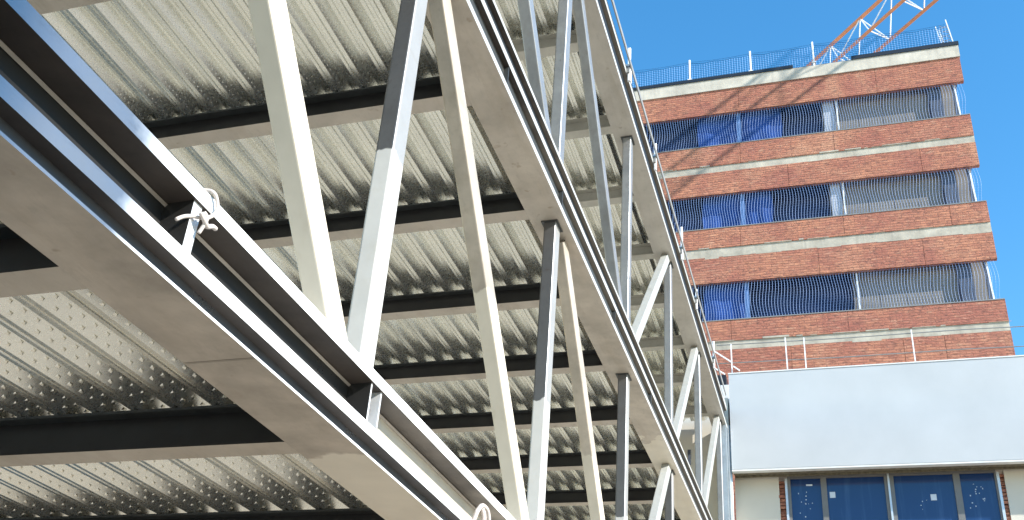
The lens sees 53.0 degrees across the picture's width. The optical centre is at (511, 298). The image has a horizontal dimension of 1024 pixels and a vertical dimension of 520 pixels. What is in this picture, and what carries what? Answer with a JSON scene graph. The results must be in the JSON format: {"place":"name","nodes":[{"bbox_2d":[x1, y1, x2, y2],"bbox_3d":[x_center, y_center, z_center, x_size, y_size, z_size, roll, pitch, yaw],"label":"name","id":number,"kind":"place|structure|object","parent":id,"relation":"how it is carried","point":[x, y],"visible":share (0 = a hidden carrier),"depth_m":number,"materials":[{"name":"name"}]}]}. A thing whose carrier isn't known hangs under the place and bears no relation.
{"place":"outdoors","nodes":[
{"label":"outdoors","id":0,"kind":"place"},
{"bbox_2d":[607,0,1023,354],"label":"sky","id":1,"kind":"structure","parent":0,"point":[989,34],"materials":[{"name":"blue"}]},
{"label":"ground","id":2,"kind":"structure","parent":0,"visible":0},
{"bbox_2d":[0,0,731,519],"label":"steel frame","id":3,"kind":"object","parent":2,"relation":"on","point":[100,188],"visible":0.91,"depth_m":5.47,"materials":[{"name":"paint"}]},
{"bbox_2d":[0,221,368,517],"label":"metal deck","id":4,"kind":"structure","parent":3,"relation":"on","point":[77,351],"depth_m":4.97,"materials":[{"name":"metal"}]},
{"bbox_2d":[175,188,218,233],"bbox_3d":[-1.078,-0.308,3.533,0.146,0.200,0.123,11,-30,-12],"label":"rope","id":5,"kind":"object","parent":3,"relation":"attached to","point":[204,217],"visible":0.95,"depth_m":3.50,"materials":[{"name":"white fabric"}]},
{"bbox_2d":[41,0,679,519],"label":"metal deck","id":6,"kind":"structure","parent":3,"relation":"on","point":[147,60],"depth_m":8.69,"materials":[{"name":"metal"}]},
{"bbox_2d":[471,503,490,519],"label":"rope","id":7,"kind":"object","parent":3,"relation":"attached to","point":[483,508],"visible":1,"depth_m":6.03,"materials":[{"name":"fabric"}]},
{"bbox_2d":[495,0,707,421],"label":"metal deck","id":8,"kind":"structure","parent":3,"relation":"on","point":[578,163],"depth_m":13.95,"materials":[{"name":"metal"}]},
{"bbox_2d":[626,48,630,81],"bbox_3d":[1.372,-2.857,12.577,0.163,0.520,0.080,-5,-30,17],"label":"guard post","id":9,"kind":"object","parent":3,"relation":"attached to","point":[628,70],"visible":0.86,"depth_m":12.48,"materials":[{"name":"white metal"}]},
{"bbox_2d":[653,143,656,170],"bbox_3d":[1.901,-1.935,14.080,0.163,0.440,0.080,-5,-30,17],"label":"guard post","id":10,"kind":"object","parent":3,"relation":"attached to","point":[655,161],"visible":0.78,"depth_m":13.99,"materials":[{"name":"white metal"}]},
{"bbox_2d":[611,0,725,394],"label":"toe board","id":11,"kind":"object","parent":3,"relation":"attached to","point":[636,84],"visible":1,"depth_m":14.30,"materials":[{"name":"grey metal"}]},
{"bbox_2d":[679,227,682,260],"bbox_3d":[2.595,-0.857,16.087,0.163,0.600,0.080,-5,-30,17],"label":"guard post","id":12,"kind":"object","parent":3,"relation":"attached to","point":[681,247],"visible":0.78,"depth_m":16.00,"materials":[{"name":"white metal"}]},
{"bbox_2d":[694,292,697,309],"bbox_3d":[3.055,0.020,17.373,0.163,0.380,0.080,-5,-30,17],"label":"guard post","id":13,"kind":"object","parent":3,"relation":"attached to","point":[696,302],"visible":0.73,"depth_m":17.30,"materials":[{"name":"white metal"}]},
{"bbox_2d":[712,341,714,368],"bbox_3d":[3.735,1.065,19.343,0.163,0.560,0.080,-5,-30,17],"label":"guard post","id":14,"kind":"object","parent":3,"relation":"attached to","point":[713,360],"visible":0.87,"depth_m":19.25,"materials":[{"name":"white metal"}]},
{"bbox_2d":[633,41,1014,519],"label":"brick building","id":15,"kind":"structure","parent":2,"relation":"on","point":[881,240],"depth_m":32.06,"materials":[{"name":"brick"}]},
{"bbox_2d":[688,60,690,79],"bbox_3d":[6.303,-7.995,36.383,0.140,1.068,0.170,-5,-30,17],"label":"net post","id":16,"kind":"object","parent":15,"relation":"on","point":[689,71],"visible":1,"depth_m":36.35,"materials":[{"name":"white metal"}]},
{"bbox_2d":[632,25,947,86],"bbox_3d":[9.300,-8.282,35.398,10.563,0.946,0.140,-5,-30,17],"label":"roof net","id":17,"kind":"object","parent":16,"relation":"attached to","point":[768,62],"visible":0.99,"depth_m":35.24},
{"bbox_2d":[697,114,736,146],"bbox_3d":[7.051,-5.709,35.115,1.410,1.822,0.084,-5,-30,17],"label":"tarpaulin","id":18,"kind":"object","parent":15,"relation":"attached to","point":[714,125],"visible":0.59,"depth_m":35.15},
{"bbox_2d":[702,194,740,228],"bbox_3d":[6.868,-2.822,33.499,1.322,1.785,0.078,-6,-31,18],"label":"tarpaulin","id":19,"kind":"object","parent":15,"relation":"attached to","point":[710,203],"visible":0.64,"depth_m":33.51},
{"bbox_2d":[704,283,745,320],"bbox_3d":[6.631,0.087,31.872,1.330,1.803,0.082,-4,-30,15],"label":"tarpaulin","id":20,"kind":"object","parent":15,"relation":"hanging from","point":[740,295],"visible":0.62,"depth_m":31.86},
{"bbox_2d":[749,51,752,70],"bbox_3d":[8.313,-8.170,35.783,0.140,1.068,0.170,-5,-30,17],"label":"net post","id":21,"kind":"object","parent":15,"relation":"on","point":[750,61],"visible":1,"depth_m":35.79,"materials":[{"name":"white metal"}]},
{"bbox_2d":[744,191,772,223],"bbox_3d":[7.951,-2.915,33.178,0.953,1.785,0.073,-7,-31,19],"label":"tarpaulin","id":22,"kind":"object","parent":15,"relation":"attached to","point":[759,199],"visible":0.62,"depth_m":33.17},
{"bbox_2d":[740,108,781,141],"bbox_3d":[8.406,-5.821,34.722,1.420,1.822,0.089,-5,-30,17],"label":"tarpaulin","id":23,"kind":"object","parent":15,"relation":"hanging from","point":[764,122],"visible":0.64,"depth_m":34.72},
{"bbox_2d":[644,83,965,150],"bbox_3d":[6.014,-5.657,35.091,17.532,1.401,0.048,-5,-30,17],"label":"safety net","id":24,"kind":"object","parent":15,"relation":"attached to","point":[806,119],"visible":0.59,"depth_m":33.96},
{"bbox_2d":[811,42,815,64],"bbox_3d":[10.318,-8.345,35.184,0.140,1.068,0.170,-5,-30,17],"label":"net post","id":25,"kind":"object","parent":15,"relation":"on","point":[814,62],"visible":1,"depth_m":35.12,"materials":[{"name":"white metal"}]},
{"bbox_2d":[668,167,981,231],"bbox_3d":[5.787,-2.768,33.486,17.532,1.364,0.048,-5,-30,17],"label":"safety net","id":26,"kind":"object","parent":15,"relation":"attached to","point":[828,199],"visible":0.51,"depth_m":32.25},
{"bbox_2d":[693,260,999,319],"bbox_3d":[5.558,0.146,31.867,17.532,1.383,0.048,-5,-30,17],"label":"safety net","id":27,"kind":"object","parent":15,"relation":"attached to","point":[848,291],"visible":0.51,"depth_m":30.54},
{"bbox_2d":[935,20,952,42],"bbox_3d":[14.449,-8.698,34.302,0.510,1.304,0.330,-5,-30,17],"label":"corner scaffold","id":28,"kind":"object","parent":15,"relation":"on","point":[950,37],"visible":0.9,"depth_m":34.22,"materials":[{"name":"white metal"}]},
{"bbox_2d":[679,355,1023,519],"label":"white building","id":29,"kind":"structure","parent":2,"relation":"on","point":[932,440],"depth_m":20.23,"materials":[{"name":"paint"}]},
{"bbox_2d":[717,375,729,403],"bbox_3d":[4.537,2.083,22.261,0.380,0.758,0.450,-5,-30,17],"label":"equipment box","id":30,"kind":"object","parent":29,"relation":"on","point":[725,381],"visible":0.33,"depth_m":22.10,"materials":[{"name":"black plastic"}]},
{"bbox_2d":[729,425,733,519],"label":"downpipe","id":31,"kind":"object","parent":29,"relation":"attached to","point":[732,497],"visible":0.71,"depth_m":20.66,"materials":[{"name":"white metal"}]},
{"bbox_2d":[715,326,1023,374],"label":"roof railing","id":32,"kind":"object","parent":29,"relation":"on","point":[805,359],"visible":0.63,"depth_m":23.35,"materials":[{"name":"white metal"}]},
{"bbox_2d":[785,470,1006,519],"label":"window","id":33,"kind":"structure","parent":29,"relation":"in","point":[977,494],"depth_m":19.94,"materials":[{"name":"glass"}]},
{"bbox_2d":[806,0,938,65],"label":"tower crane","id":34,"kind":"object","parent":2,"relation":"on","point":[859,20],"visible":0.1,"depth_m":39.84,"materials":[{"name":"white paint"}]}
]}

